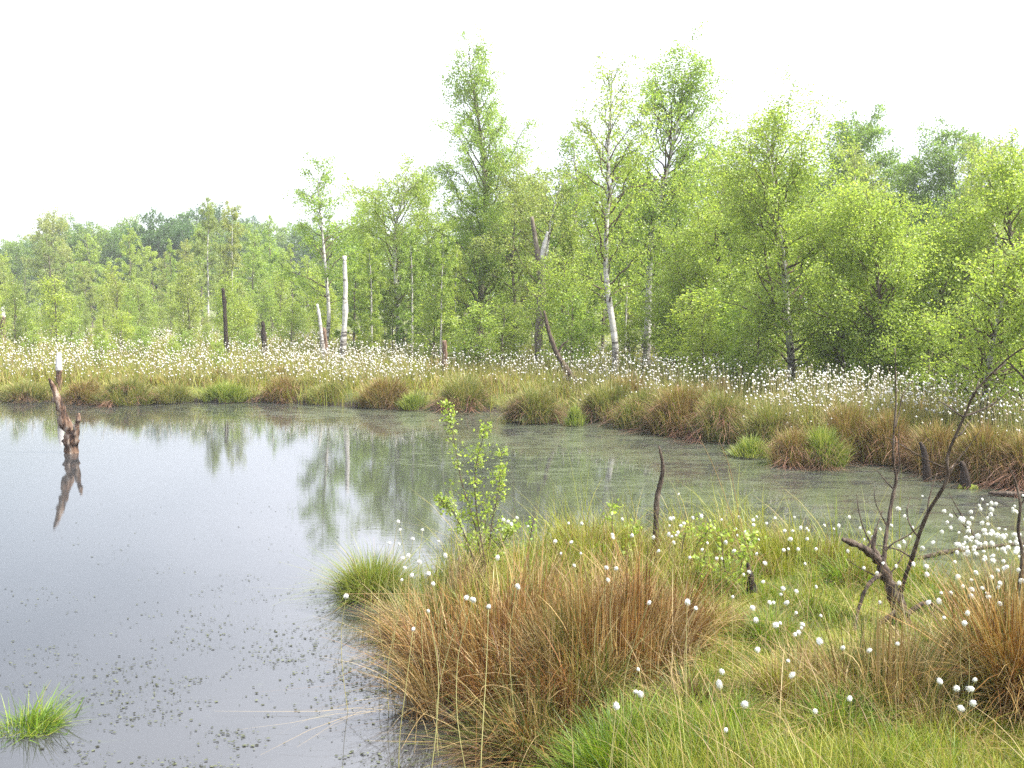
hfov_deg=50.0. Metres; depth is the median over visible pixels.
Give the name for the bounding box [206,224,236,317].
oak tree
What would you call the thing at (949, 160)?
alder tree
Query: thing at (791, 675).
cotton grass stem
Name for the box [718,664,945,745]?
grass tussock
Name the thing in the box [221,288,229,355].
dead snag
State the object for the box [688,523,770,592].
birch sapling
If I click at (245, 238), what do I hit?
oak tree
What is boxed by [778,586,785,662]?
cotton grass stem
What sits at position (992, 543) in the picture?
cotton grass stem
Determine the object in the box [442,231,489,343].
birch tree
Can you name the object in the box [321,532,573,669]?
rush clump
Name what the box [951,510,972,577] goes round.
cotton grass stem
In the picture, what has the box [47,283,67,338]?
birch sapling
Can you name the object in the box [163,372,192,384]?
grass tussock
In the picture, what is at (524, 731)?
rush clump
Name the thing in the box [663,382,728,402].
grass tussock
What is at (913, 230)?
birch tree
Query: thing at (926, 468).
tree stump
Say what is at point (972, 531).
cotton grass stem
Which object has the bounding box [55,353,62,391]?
wooden stake
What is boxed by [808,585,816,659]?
cotton grass stem
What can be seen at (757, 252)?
birch tree
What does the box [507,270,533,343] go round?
birch tree
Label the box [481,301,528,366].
birch sapling
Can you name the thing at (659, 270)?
birch tree
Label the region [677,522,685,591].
cotton grass stem
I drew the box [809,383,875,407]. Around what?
grass tussock
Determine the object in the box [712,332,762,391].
birch sapling
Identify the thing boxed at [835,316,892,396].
birch sapling
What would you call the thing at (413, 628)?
cotton grass stem
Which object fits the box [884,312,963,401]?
birch sapling
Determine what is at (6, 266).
birch tree
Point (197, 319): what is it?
birch sapling
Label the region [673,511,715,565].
birch sapling
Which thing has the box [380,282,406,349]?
birch tree
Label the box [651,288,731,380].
birch sapling
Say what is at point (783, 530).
cotton grass stem
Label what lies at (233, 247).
birch tree
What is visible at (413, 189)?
birch tree
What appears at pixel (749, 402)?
grass tussock
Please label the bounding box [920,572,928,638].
cotton grass stem
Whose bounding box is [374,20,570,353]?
birch tree
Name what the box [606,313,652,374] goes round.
birch sapling
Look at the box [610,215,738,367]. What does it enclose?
birch tree
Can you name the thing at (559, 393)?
grass tussock
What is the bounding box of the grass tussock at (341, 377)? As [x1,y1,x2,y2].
[323,373,360,388]
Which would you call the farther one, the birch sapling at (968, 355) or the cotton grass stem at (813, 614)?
the birch sapling at (968, 355)
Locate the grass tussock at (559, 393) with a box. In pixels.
[541,382,574,397]
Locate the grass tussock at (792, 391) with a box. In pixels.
[768,376,838,410]
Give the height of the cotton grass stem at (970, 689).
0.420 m
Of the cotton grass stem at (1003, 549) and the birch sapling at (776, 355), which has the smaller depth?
the cotton grass stem at (1003, 549)
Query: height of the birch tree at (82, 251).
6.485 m
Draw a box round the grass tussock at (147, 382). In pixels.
[135,375,191,388]
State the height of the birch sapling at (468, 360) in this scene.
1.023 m
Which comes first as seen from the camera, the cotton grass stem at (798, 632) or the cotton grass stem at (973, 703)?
the cotton grass stem at (973, 703)
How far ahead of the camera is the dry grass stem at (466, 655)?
5.29 m
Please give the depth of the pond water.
9.65 m
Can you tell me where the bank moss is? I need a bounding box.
[419,541,1023,767]
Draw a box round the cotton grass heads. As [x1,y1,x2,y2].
[0,323,1023,439]
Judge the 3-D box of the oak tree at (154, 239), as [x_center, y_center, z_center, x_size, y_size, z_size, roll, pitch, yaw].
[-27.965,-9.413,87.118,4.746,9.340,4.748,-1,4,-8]
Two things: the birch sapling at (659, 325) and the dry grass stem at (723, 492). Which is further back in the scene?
the birch sapling at (659, 325)
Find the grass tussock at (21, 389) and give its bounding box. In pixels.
[0,374,52,402]
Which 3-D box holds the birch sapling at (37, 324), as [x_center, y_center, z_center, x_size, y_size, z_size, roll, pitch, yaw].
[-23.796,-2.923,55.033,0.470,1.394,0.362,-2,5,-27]
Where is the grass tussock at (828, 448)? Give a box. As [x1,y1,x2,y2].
[781,420,882,473]
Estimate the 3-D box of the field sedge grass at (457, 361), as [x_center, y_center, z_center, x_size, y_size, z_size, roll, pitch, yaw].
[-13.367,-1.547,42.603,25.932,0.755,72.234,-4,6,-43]
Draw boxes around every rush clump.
[239,523,711,767]
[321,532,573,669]
[365,596,700,767]
[449,530,772,755]
[506,520,801,679]
[706,605,890,698]
[750,575,1020,752]
[843,542,1023,754]
[865,574,1022,722]
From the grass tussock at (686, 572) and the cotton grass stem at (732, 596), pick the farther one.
the grass tussock at (686, 572)
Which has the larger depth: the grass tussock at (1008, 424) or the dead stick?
the grass tussock at (1008, 424)
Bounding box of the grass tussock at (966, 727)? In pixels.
[843,671,1023,766]
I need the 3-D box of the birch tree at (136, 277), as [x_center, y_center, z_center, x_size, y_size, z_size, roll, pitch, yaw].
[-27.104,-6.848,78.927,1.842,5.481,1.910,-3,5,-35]
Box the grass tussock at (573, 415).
[555,404,588,425]
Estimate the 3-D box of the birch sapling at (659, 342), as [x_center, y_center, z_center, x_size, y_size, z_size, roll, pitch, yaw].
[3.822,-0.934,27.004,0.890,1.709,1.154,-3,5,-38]
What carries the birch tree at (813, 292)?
on the ground at (494, 406)
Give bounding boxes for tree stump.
[0,307,5,343]
[261,321,267,357]
[322,327,327,356]
[442,340,447,374]
[745,563,758,597]
[919,442,931,481]
[958,461,977,488]
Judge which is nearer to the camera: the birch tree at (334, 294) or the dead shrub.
the dead shrub
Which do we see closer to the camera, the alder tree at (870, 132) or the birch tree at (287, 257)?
the alder tree at (870, 132)
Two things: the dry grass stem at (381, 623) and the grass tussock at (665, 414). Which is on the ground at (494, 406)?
the grass tussock at (665, 414)
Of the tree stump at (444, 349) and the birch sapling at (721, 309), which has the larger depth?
the tree stump at (444, 349)
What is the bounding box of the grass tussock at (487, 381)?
[473,375,511,391]
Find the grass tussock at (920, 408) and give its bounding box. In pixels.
[892,391,944,426]
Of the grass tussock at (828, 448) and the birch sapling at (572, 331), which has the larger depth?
the birch sapling at (572, 331)
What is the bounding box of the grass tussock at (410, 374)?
[388,367,425,383]
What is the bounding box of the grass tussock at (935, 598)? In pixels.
[881,565,992,619]
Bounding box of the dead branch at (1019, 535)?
[1009,467,1023,621]
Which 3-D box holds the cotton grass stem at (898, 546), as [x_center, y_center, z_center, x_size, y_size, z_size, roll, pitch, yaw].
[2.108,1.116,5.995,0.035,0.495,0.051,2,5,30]
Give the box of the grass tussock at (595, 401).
[552,375,634,425]
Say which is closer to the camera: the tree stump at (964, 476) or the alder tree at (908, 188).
the tree stump at (964, 476)
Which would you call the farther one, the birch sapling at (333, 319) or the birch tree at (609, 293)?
the birch sapling at (333, 319)
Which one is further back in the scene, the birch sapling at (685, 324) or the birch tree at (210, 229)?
the birch tree at (210, 229)
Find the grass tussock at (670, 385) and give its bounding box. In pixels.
[650,375,708,397]
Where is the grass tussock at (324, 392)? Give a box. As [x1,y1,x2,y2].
[294,378,348,404]
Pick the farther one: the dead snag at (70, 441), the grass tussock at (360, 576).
the dead snag at (70, 441)
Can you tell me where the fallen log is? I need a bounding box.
[988,491,1023,497]
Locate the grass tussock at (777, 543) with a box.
[718,512,910,577]
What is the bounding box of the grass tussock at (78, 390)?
[52,374,105,405]
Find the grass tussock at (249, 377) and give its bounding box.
[230,372,269,385]
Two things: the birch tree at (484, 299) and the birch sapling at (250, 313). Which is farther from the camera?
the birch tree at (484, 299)
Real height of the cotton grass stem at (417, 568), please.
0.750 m
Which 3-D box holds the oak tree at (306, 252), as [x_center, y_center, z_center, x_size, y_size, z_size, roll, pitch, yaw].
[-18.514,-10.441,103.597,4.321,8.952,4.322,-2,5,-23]
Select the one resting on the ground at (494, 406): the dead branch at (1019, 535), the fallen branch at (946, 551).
the dead branch at (1019, 535)
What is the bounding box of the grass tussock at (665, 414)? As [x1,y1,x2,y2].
[608,377,713,439]
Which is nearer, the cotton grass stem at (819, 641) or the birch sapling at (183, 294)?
the cotton grass stem at (819, 641)
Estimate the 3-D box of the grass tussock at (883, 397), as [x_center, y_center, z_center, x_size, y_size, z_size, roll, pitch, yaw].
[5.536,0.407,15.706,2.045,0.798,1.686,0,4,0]
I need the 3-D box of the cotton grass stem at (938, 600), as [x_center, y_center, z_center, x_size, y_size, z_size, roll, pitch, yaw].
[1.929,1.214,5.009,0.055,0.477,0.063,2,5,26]
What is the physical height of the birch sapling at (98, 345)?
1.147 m
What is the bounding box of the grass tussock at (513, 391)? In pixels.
[507,378,550,393]
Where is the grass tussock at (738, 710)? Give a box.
[643,678,816,749]
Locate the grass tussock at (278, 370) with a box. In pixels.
[266,364,299,380]
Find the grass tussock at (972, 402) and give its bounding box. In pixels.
[935,394,1023,418]
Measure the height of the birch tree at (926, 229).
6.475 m
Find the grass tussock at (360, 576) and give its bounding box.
[255,531,451,622]
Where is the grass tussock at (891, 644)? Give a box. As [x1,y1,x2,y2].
[793,595,996,712]
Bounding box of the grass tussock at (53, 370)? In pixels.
[26,362,73,380]
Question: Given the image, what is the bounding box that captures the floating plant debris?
[0,500,651,767]
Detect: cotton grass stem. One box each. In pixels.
[341,594,347,710]
[378,542,390,660]
[381,543,400,632]
[387,573,413,710]
[392,566,405,684]
[392,579,403,660]
[393,520,399,610]
[393,557,404,664]
[398,529,405,641]
[398,627,414,767]
[406,553,414,620]
[408,537,414,618]
[411,560,421,698]
[412,528,423,621]
[421,572,430,703]
[426,609,438,767]
[431,582,438,692]
[436,595,468,754]
[439,553,446,659]
[456,597,475,767]
[480,604,490,767]
[509,584,519,724]
[572,564,580,688]
[594,577,609,711]
[609,702,619,767]
[610,567,617,671]
[612,668,639,757]
[623,600,650,739]
[626,690,637,763]
[637,691,648,765]
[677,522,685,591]
[684,606,697,707]
[685,599,690,643]
[715,669,724,767]
[716,679,724,767]
[721,557,722,621]
[728,549,735,614]
[731,595,734,701]
[737,701,747,767]
[741,606,754,690]
[748,617,758,691]
[749,647,759,734]
[755,552,757,594]
[761,580,766,664]
[767,548,785,617]
[770,621,778,724]
[772,659,789,738]
[778,529,785,603]
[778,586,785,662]
[778,621,783,708]
[780,600,788,660]
[781,589,797,660]
[785,672,794,766]
[791,630,800,699]
[799,526,802,604]
[800,622,804,700]
[804,709,817,750]
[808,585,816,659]
[811,637,822,718]
[840,646,846,722]
[847,696,851,751]
[861,648,871,735]
[878,562,884,633]
[888,581,900,633]
[895,641,900,708]
[897,544,901,618]
[920,564,928,620]
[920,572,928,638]
[923,616,945,690]
[925,530,943,589]
[926,540,934,614]
[929,598,941,654]
[930,678,942,760]
[931,685,959,767]
[936,509,945,579]
[940,541,960,623]
[942,514,952,568]
[946,546,964,617]
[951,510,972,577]
[955,550,959,624]
[957,705,964,762]
[958,516,963,577]
[959,550,969,613]
[960,534,980,601]
[960,611,969,717]
[961,620,969,738]
[965,685,975,763]
[966,700,976,767]
[969,678,976,764]
[971,498,982,571]
[975,542,981,618]
[979,558,995,620]
[981,507,993,574]
[985,540,994,606]
[986,554,994,614]
[992,545,1009,598]
[994,534,1005,594]
[1000,547,1005,581]
[1008,550,1018,608]
[1013,546,1019,587]
[1014,509,1018,572]
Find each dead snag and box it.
[48,378,80,453]
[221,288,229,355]
[316,304,325,360]
[339,256,347,362]
[530,216,548,366]
[543,310,574,381]
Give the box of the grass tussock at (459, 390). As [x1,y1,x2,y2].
[408,368,503,414]
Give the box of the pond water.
[0,400,1023,767]
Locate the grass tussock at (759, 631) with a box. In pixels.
[714,592,837,656]
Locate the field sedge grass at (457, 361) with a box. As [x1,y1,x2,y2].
[0,327,1023,458]
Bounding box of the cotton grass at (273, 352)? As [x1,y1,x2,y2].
[0,326,1023,460]
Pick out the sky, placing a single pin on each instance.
(110, 110)
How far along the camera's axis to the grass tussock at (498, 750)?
4.78 m
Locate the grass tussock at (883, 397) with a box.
[857,386,924,417]
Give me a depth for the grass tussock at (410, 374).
22.96 m
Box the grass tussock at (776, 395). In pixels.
[753,389,795,402]
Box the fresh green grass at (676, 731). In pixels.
[389,495,1023,767]
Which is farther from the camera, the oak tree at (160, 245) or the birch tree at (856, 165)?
the oak tree at (160, 245)
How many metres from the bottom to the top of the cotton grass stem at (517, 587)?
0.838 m
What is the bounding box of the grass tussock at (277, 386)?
[249,371,305,402]
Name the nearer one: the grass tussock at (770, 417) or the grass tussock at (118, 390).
the grass tussock at (770, 417)
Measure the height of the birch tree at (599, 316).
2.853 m
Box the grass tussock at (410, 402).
[394,386,433,409]
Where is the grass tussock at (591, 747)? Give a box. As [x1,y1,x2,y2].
[484,673,725,767]
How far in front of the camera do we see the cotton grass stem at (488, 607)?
4.35 m
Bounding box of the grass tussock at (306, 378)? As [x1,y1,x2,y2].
[296,372,337,389]
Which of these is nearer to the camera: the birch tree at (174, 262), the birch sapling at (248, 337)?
the birch sapling at (248, 337)
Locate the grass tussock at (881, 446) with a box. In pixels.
[847,405,940,470]
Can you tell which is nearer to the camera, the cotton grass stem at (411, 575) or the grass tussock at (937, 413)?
the cotton grass stem at (411, 575)
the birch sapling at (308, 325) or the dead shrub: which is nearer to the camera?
the dead shrub
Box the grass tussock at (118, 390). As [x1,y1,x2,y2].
[84,373,175,407]
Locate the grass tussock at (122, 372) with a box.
[113,368,146,379]
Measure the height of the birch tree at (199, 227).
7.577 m
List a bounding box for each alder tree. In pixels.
[799,101,937,268]
[870,146,967,303]
[890,114,1023,307]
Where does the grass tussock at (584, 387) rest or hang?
on the ground at (494, 406)
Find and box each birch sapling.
[0,269,33,348]
[0,280,20,339]
[0,291,10,348]
[11,304,41,350]
[21,327,46,356]
[27,301,40,330]
[31,275,81,351]
[33,312,40,335]
[41,319,50,340]
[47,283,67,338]
[56,317,85,348]
[63,293,81,337]
[71,293,91,339]
[80,306,91,342]
[86,329,117,365]
[89,317,107,340]
[94,282,113,335]
[95,269,136,340]
[104,308,137,355]
[113,286,141,348]
[120,280,157,342]
[127,324,156,356]
[136,287,162,338]
[144,305,164,341]
[152,301,169,338]
[161,283,181,332]
[163,264,209,349]
[164,336,180,363]
[172,320,180,338]
[175,329,196,356]
[185,304,200,334]
[199,324,213,344]
[201,313,211,339]
[206,339,228,365]
[207,274,247,348]
[212,283,235,341]
[228,281,254,341]
[231,296,260,347]
[234,326,259,354]
[243,290,258,333]
[252,277,275,338]
[254,279,283,339]
[265,269,295,336]
[268,267,293,335]
[277,298,305,350]
[295,266,337,339]
[299,307,309,338]
[303,315,313,335]
[308,283,341,345]
[328,311,336,342]
[356,318,389,355]
[359,334,376,357]
[408,287,462,363]
[411,337,427,355]
[428,314,461,359]
[432,397,520,576]
[447,300,512,370]
[448,332,461,364]
[456,335,483,369]
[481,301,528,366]
[485,335,505,361]
[491,303,534,359]
[520,516,537,561]
[543,285,606,371]
[567,307,610,367]
[593,498,641,561]
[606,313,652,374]
[646,282,706,369]
[646,318,685,368]
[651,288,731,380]
[669,279,761,372]
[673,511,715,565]
[675,303,731,383]
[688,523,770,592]
[710,334,738,378]
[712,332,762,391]
[714,297,763,381]
[723,300,787,395]
[751,326,802,382]
[795,336,823,386]
[797,331,825,376]
[806,294,873,387]
[806,333,848,383]
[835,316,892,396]
[837,277,899,385]
[851,290,925,397]
[883,303,957,395]
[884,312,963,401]
[919,315,984,395]
[930,289,1000,394]
[941,327,1005,395]
[956,306,1023,409]
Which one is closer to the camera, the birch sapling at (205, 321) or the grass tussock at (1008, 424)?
the grass tussock at (1008, 424)
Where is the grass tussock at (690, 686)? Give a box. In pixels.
[572,636,775,729]
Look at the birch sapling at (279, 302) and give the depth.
50.22 m
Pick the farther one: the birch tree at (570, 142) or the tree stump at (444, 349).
the birch tree at (570, 142)
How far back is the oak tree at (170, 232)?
99.87 m
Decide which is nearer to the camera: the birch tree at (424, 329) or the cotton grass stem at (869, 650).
the cotton grass stem at (869, 650)
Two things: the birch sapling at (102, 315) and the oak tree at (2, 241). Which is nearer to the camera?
the birch sapling at (102, 315)
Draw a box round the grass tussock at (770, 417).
[708,395,809,451]
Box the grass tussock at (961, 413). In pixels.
[925,397,1003,433]
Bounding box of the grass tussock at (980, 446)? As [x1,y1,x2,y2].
[910,414,1023,491]
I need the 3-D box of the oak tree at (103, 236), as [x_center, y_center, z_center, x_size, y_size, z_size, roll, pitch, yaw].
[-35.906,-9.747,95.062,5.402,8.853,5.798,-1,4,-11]
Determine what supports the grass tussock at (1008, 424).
on the ground at (494, 406)
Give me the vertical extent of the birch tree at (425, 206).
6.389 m
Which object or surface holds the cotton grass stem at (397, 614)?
on the ground at (494, 406)
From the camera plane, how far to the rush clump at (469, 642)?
5.51 m
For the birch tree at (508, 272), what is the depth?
45.96 m
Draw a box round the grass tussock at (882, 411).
[853,403,906,425]
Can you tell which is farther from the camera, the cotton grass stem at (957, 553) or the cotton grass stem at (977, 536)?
the cotton grass stem at (977, 536)
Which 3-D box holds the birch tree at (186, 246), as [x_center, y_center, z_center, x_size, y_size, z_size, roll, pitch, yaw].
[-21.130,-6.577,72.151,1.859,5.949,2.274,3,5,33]
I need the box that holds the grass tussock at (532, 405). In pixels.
[476,382,575,426]
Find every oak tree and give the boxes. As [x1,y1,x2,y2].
[0,238,21,289]
[0,238,42,318]
[11,241,38,317]
[14,232,39,314]
[20,207,76,301]
[22,232,72,304]
[26,240,42,309]
[38,214,103,319]
[67,219,106,308]
[69,221,119,320]
[83,233,117,320]
[96,223,134,307]
[112,213,144,262]
[116,220,164,320]
[135,206,186,322]
[135,226,178,293]
[145,220,187,320]
[155,217,199,322]
[169,208,200,227]
[175,204,219,318]
[191,222,227,305]
[198,201,238,296]
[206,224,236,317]
[211,220,269,302]
[238,215,269,284]
[245,225,286,318]
[249,218,301,304]
[276,221,309,294]
[279,219,318,310]
[296,226,331,312]
[300,232,342,302]
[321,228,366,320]
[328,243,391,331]
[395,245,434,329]
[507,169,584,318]
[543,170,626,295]
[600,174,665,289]
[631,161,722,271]
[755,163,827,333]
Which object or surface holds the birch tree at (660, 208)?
on the ground at (494, 406)
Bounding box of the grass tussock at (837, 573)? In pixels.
[767,535,910,595]
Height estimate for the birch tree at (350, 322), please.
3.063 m
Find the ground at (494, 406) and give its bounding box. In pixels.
[0,304,1023,767]
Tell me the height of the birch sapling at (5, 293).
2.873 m
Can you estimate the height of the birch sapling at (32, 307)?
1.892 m
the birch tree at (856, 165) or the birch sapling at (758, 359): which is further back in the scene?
the birch tree at (856, 165)
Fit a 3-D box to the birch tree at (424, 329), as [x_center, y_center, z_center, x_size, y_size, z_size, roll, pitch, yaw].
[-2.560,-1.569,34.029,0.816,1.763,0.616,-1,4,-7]
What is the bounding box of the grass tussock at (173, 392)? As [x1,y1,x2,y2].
[147,381,197,403]
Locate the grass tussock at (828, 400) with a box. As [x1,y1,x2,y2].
[795,390,859,412]
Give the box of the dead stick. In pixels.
[651,446,664,560]
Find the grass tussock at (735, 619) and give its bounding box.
[695,591,786,648]
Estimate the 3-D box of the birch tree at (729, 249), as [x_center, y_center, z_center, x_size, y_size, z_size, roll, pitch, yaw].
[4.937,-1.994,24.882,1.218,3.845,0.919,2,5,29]
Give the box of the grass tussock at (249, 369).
[240,365,269,378]
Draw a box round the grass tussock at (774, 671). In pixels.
[682,634,895,726]
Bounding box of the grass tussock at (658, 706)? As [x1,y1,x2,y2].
[594,684,735,765]
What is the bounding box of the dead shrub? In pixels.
[841,348,1023,632]
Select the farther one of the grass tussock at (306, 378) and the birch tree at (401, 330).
the birch tree at (401, 330)
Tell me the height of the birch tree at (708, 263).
5.356 m
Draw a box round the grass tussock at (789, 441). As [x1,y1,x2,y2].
[744,422,831,473]
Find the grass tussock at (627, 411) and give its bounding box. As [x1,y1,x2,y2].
[590,382,662,429]
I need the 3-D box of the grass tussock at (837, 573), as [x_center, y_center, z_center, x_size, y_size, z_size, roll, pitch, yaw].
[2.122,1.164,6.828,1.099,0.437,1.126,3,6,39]
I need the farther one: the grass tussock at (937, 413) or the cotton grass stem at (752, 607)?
the grass tussock at (937, 413)
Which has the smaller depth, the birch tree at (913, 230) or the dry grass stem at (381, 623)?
the dry grass stem at (381, 623)
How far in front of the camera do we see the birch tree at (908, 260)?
35.32 m
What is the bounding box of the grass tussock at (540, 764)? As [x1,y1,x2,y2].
[452,707,594,767]
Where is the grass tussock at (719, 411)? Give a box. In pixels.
[670,383,755,445]
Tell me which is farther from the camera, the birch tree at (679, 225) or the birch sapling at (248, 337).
the birch tree at (679, 225)
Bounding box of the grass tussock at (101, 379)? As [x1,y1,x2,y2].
[79,375,114,386]
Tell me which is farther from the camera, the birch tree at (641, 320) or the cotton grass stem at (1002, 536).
the birch tree at (641, 320)
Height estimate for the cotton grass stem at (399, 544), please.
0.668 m
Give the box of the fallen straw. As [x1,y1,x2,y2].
[331,484,1023,767]
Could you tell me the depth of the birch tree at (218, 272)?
65.56 m
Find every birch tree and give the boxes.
[0,252,16,325]
[0,259,12,313]
[15,288,25,325]
[21,257,31,311]
[27,233,75,329]
[29,280,40,315]
[60,261,84,314]
[68,263,98,321]
[71,233,106,326]
[98,261,125,319]
[114,227,147,314]
[122,252,143,321]
[137,243,154,326]
[137,246,173,317]
[155,251,176,328]
[160,238,181,328]
[167,259,197,320]
[175,239,204,326]
[189,228,215,324]
[190,196,225,330]
[192,223,213,324]
[213,265,222,311]
[214,261,235,319]
[217,200,249,317]
[222,266,244,318]
[232,246,268,327]
[239,215,282,330]
[241,228,268,328]
[272,150,370,342]
[272,248,296,299]
[282,243,307,335]
[294,255,316,327]
[308,268,321,326]
[312,237,342,309]
[316,267,341,331]
[331,186,407,333]
[332,262,374,355]
[334,150,467,353]
[355,233,386,341]
[357,263,381,335]
[368,279,395,351]
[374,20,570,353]
[376,232,393,323]
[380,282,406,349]
[387,178,469,334]
[388,305,417,353]
[396,223,428,356]
[406,296,426,349]
[418,306,436,359]
[424,232,459,365]
[429,274,466,335]
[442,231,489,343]
[443,244,469,342]
[445,150,564,358]
[457,216,494,338]
[471,277,492,330]
[473,203,522,340]
[486,197,530,343]
[496,159,596,355]
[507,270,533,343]
[513,128,631,319]
[514,259,536,346]
[519,181,581,303]
[519,249,611,365]
[533,225,567,347]
[549,218,585,338]
[553,49,711,379]
[570,278,602,337]
[573,244,603,358]
[575,20,755,368]
[580,205,637,350]
[596,223,622,325]
[605,273,630,341]
[606,219,644,348]
[608,195,647,355]
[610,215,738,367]
[615,146,808,366]
[624,240,647,347]
[630,230,680,333]
[630,261,668,346]
[631,172,687,293]
[661,237,714,336]
[667,185,688,292]
[669,206,688,277]
[682,209,713,363]
[690,65,901,389]
[704,181,754,305]
[708,217,751,346]
[730,182,768,337]
[745,175,818,317]
[752,253,787,343]
[756,193,912,388]
[778,252,826,350]
[786,166,970,391]
[801,216,838,335]
[820,208,871,350]
[823,140,898,290]
[870,216,952,310]
[874,198,1001,398]
[882,233,931,309]
[905,232,1023,418]
[906,124,1023,395]
[908,198,941,290]
[930,191,1007,303]
[933,268,945,307]
[949,123,1023,308]
[964,228,1023,421]
[972,165,1021,304]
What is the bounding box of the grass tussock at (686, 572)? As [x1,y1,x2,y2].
[650,553,759,594]
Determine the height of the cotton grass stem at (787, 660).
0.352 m
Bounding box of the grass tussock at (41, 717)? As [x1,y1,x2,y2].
[0,681,95,747]
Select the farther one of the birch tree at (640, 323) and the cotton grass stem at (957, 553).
the birch tree at (640, 323)
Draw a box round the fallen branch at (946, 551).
[917,493,1023,559]
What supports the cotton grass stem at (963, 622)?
on the ground at (494, 406)
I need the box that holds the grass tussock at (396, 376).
[367,375,411,388]
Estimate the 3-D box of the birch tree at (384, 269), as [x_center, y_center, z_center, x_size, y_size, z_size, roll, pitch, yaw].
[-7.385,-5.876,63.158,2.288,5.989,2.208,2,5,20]
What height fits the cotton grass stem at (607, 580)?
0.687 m
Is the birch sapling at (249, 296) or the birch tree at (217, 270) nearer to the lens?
the birch sapling at (249, 296)
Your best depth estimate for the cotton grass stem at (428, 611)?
4.32 m
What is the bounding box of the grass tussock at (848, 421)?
[808,394,898,463]
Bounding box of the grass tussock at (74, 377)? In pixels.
[52,372,93,384]
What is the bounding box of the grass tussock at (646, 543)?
[529,507,720,570]
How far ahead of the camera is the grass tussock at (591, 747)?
4.47 m
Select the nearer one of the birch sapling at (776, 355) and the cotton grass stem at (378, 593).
the cotton grass stem at (378, 593)
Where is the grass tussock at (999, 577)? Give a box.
[899,536,1023,631]
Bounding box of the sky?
[0,0,1023,302]
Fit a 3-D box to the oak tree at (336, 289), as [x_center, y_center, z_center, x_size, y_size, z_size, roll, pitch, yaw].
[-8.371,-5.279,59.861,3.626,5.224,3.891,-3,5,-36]
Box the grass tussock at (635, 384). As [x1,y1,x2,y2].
[591,368,659,397]
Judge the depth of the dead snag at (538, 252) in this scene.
28.23 m
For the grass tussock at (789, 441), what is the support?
on the ground at (494, 406)
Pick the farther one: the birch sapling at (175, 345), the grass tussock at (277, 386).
the birch sapling at (175, 345)
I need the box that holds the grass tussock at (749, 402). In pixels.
[732,393,780,411]
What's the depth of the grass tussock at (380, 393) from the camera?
20.52 m
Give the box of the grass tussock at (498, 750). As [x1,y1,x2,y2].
[435,701,559,767]
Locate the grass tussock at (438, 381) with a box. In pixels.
[418,376,451,386]
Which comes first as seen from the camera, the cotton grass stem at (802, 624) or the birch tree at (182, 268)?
the cotton grass stem at (802, 624)
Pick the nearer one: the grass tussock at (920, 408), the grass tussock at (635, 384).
the grass tussock at (920, 408)
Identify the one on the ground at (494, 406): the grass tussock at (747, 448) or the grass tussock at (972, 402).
the grass tussock at (972, 402)
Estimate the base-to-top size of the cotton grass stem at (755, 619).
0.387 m
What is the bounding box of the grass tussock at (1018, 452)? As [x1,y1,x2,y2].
[952,421,1023,497]
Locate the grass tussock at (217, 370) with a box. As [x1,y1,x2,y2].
[204,368,234,380]
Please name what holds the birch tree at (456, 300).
on the ground at (494, 406)
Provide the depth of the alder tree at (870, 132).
44.67 m
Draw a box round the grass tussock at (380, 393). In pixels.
[344,372,416,409]
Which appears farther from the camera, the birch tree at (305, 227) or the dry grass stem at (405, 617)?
the birch tree at (305, 227)
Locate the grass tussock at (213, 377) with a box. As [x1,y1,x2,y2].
[182,371,222,386]
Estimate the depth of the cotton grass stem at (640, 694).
3.54 m
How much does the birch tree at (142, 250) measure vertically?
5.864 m
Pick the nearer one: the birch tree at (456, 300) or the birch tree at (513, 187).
the birch tree at (513, 187)
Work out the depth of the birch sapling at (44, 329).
48.82 m
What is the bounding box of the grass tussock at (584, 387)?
[576,383,600,394]
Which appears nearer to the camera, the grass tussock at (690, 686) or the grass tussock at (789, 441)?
the grass tussock at (690, 686)
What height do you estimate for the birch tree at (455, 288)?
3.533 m
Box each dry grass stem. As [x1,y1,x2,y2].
[342,620,439,646]
[374,611,438,649]
[433,649,508,683]
[480,685,526,730]
[698,435,740,544]
[719,441,752,564]
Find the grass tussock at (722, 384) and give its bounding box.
[693,377,743,398]
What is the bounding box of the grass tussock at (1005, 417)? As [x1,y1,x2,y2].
[985,409,1022,424]
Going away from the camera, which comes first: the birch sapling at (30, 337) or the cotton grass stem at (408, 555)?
the cotton grass stem at (408, 555)
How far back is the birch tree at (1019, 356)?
13.70 m
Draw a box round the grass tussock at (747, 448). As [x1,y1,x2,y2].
[721,429,771,458]
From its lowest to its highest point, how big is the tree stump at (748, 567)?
0.373 m
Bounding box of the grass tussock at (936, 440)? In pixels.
[886,411,967,481]
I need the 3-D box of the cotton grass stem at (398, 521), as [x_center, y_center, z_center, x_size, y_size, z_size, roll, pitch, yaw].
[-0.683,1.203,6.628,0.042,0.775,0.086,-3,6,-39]
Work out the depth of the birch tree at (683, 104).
27.89 m
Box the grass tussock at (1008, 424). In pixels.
[992,412,1023,440]
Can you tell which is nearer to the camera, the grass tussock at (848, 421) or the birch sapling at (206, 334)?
the grass tussock at (848, 421)
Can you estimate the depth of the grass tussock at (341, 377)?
22.60 m
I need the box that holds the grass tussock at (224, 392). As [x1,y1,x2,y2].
[192,378,255,402]
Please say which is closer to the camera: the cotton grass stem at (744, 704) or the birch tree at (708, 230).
the cotton grass stem at (744, 704)
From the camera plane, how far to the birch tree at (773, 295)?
39.85 m
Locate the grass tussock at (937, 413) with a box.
[913,402,987,423]
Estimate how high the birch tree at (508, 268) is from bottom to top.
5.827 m

